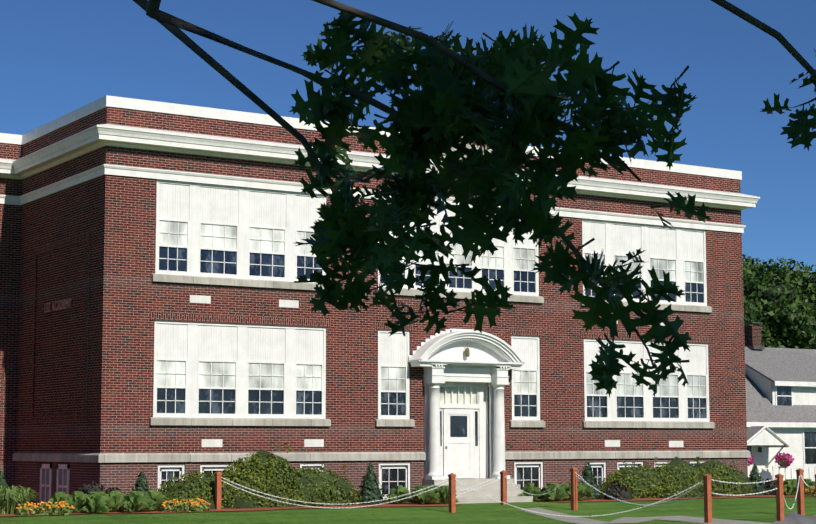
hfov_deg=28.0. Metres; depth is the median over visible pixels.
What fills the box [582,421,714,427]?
window sill
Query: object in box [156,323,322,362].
window panels
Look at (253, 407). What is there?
window glass
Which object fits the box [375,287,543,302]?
window sill
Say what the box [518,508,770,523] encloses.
front walk
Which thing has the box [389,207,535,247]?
window panels
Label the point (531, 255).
window blinds
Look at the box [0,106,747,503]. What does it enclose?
school walls
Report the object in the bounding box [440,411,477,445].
door glass
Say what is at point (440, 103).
oak leaves
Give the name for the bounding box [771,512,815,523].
path
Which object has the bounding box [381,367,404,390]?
window shade
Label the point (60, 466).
basement frames
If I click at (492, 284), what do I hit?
window glass
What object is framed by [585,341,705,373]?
window panels
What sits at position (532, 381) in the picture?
window shade
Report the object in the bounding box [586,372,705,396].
window blinds
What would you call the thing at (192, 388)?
window frame
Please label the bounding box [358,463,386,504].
spruce
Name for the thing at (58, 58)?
sky
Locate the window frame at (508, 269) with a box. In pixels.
[378,204,538,295]
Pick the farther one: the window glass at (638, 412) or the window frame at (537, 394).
the window glass at (638, 412)
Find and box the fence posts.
[214,467,815,522]
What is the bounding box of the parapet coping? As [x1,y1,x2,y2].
[0,95,741,179]
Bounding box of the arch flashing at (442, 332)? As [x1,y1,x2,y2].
[409,329,471,358]
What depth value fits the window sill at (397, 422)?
47.20 m
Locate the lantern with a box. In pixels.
[465,348,469,356]
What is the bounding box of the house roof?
[745,347,815,440]
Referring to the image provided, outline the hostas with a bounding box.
[49,479,815,512]
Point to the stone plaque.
(467, 146)
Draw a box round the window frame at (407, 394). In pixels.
[378,330,409,418]
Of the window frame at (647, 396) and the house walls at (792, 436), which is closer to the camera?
the window frame at (647, 396)
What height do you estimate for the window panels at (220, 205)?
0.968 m
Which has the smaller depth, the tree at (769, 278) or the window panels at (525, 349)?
the window panels at (525, 349)
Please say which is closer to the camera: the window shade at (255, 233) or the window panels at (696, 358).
the window shade at (255, 233)
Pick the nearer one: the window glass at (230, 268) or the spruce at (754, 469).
the window glass at (230, 268)
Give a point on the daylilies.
(11, 499)
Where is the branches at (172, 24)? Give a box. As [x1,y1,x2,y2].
[133,0,815,365]
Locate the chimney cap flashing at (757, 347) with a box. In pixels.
[744,322,764,349]
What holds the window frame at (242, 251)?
attached to the school walls at (116, 218)
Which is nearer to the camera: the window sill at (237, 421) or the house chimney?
the window sill at (237, 421)
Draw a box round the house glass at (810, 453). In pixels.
[747,386,815,463]
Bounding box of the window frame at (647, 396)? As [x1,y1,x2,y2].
[584,338,709,421]
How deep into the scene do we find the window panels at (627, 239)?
53.07 m
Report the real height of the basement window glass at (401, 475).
1.070 m
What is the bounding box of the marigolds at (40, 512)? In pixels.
[15,501,73,515]
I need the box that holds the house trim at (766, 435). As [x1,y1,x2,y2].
[747,381,815,479]
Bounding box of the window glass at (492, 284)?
[381,263,534,292]
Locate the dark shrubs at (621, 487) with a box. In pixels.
[76,478,785,499]
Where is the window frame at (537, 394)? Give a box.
[511,335,539,419]
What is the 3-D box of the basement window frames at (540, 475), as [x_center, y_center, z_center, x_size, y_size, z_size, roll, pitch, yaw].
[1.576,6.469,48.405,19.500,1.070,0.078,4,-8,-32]
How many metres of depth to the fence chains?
42.05 m
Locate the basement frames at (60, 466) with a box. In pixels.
[39,464,69,503]
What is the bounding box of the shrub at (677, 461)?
[599,457,754,498]
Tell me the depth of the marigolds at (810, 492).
52.43 m
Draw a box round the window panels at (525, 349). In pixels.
[513,338,536,368]
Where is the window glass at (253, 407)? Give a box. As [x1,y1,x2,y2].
[157,388,320,414]
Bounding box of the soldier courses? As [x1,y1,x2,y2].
[150,312,711,343]
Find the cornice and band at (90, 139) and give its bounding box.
[0,124,759,232]
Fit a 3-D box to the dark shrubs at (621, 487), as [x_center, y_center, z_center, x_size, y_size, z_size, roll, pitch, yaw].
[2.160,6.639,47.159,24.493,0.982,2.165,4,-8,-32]
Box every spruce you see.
[0,471,10,490]
[131,470,150,491]
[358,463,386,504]
[578,461,603,498]
[749,464,768,494]
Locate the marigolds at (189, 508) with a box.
[161,498,209,512]
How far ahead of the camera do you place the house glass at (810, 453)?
76.45 m
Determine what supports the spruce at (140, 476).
on the mulch bed
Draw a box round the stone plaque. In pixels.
[440,143,491,158]
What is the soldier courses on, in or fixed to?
attached to the school walls at (116, 218)
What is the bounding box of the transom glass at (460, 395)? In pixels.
[440,387,475,403]
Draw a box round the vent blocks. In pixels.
[190,295,683,446]
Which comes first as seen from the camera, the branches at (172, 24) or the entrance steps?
the branches at (172, 24)
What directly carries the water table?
attached to the school walls at (116, 218)
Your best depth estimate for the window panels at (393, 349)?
47.56 m
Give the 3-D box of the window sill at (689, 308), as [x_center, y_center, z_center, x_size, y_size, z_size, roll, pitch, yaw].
[7.733,1.421,52.854,5.470,0.211,0.200,4,-8,-32]
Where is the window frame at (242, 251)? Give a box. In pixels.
[155,179,325,282]
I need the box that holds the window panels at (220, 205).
[158,183,323,229]
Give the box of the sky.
[0,0,815,276]
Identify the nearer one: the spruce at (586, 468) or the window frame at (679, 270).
the spruce at (586, 468)
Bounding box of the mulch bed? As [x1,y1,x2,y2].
[0,494,815,515]
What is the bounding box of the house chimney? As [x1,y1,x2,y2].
[744,326,761,350]
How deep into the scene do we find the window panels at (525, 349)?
50.15 m
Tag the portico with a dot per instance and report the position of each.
(463, 457)
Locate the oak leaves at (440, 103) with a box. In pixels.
[289,11,815,397]
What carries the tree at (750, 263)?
on the lawn
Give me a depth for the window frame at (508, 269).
49.92 m
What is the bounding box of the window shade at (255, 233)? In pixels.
[159,220,314,254]
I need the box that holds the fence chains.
[223,472,814,516]
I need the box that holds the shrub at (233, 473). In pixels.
[155,443,360,509]
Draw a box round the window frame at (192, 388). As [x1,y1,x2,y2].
[153,320,325,418]
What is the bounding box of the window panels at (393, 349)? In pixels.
[380,333,406,365]
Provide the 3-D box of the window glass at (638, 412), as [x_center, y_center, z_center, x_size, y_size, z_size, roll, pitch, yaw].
[7.694,4.675,52.561,5.030,0.710,0.001,4,-8,-32]
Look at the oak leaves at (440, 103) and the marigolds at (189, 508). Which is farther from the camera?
the marigolds at (189, 508)
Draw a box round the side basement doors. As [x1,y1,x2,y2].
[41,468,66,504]
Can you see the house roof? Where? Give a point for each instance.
(782, 364)
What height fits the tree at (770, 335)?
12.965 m
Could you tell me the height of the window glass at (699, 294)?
0.686 m
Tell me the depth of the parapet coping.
45.88 m
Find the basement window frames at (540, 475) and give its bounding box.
[158,461,705,498]
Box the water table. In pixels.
[12,450,750,462]
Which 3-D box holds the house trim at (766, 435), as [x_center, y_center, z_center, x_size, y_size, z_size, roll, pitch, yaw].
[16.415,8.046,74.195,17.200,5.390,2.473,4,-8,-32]
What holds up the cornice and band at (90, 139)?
on the school walls at (116, 218)
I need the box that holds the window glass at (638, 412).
[587,396,705,417]
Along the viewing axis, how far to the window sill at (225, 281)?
44.80 m
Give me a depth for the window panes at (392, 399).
47.42 m
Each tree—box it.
[742,254,770,283]
[743,256,815,348]
[743,294,815,348]
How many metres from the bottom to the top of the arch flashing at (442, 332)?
0.996 m
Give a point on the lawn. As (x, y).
(758, 509)
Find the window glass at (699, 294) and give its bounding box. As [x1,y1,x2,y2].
[585,278,702,302]
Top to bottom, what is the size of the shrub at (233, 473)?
2.068 m
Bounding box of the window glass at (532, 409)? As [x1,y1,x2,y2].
[514,395,535,416]
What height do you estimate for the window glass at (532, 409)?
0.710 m
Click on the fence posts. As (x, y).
(574, 496)
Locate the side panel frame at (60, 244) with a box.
[31,232,90,421]
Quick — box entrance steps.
[422,478,532,503]
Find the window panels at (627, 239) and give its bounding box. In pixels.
[583,221,703,260]
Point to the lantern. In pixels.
(467, 353)
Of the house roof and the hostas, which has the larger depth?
the house roof
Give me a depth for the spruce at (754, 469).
53.10 m
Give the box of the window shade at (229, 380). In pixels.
[157,360,320,388]
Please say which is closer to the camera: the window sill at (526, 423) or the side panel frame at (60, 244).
the side panel frame at (60, 244)
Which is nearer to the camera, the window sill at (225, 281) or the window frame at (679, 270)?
the window sill at (225, 281)
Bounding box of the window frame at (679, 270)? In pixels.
[582,219,706,305]
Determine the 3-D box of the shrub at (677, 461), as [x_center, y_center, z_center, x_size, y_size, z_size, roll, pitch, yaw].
[8.506,6.921,51.602,6.160,1.555,2.083,4,-8,-32]
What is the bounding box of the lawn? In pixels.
[0,496,815,523]
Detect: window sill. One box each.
[149,417,330,425]
[152,274,323,290]
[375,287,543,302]
[375,419,414,426]
[509,420,544,426]
[581,300,711,312]
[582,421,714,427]
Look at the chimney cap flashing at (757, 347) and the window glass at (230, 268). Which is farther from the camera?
the chimney cap flashing at (757, 347)
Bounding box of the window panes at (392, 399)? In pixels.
[381,392,404,414]
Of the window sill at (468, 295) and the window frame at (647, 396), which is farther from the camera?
the window frame at (647, 396)
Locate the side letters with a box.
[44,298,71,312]
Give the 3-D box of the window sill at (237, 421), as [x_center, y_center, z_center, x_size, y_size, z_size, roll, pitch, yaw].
[-4.532,4.370,44.658,5.470,0.211,0.200,4,-8,-32]
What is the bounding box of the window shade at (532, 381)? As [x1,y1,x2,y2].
[514,370,535,392]
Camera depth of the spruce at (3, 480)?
44.78 m
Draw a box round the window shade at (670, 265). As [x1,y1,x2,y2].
[585,253,702,281]
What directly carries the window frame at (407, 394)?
attached to the school walls at (116, 218)
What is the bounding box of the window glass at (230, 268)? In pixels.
[159,246,321,278]
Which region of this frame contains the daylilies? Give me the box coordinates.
[0,485,38,514]
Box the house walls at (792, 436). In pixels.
[745,365,815,483]
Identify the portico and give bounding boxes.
[408,330,524,479]
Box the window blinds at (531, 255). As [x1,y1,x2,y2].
[384,242,534,269]
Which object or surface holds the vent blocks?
attached to the school walls at (116, 218)
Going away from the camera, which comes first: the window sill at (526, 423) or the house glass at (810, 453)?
the window sill at (526, 423)
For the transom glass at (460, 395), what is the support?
attached to the portico
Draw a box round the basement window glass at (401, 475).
[161,467,659,493]
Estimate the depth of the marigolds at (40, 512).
38.97 m
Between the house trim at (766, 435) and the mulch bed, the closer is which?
the mulch bed
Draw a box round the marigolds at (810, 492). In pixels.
[805,486,815,495]

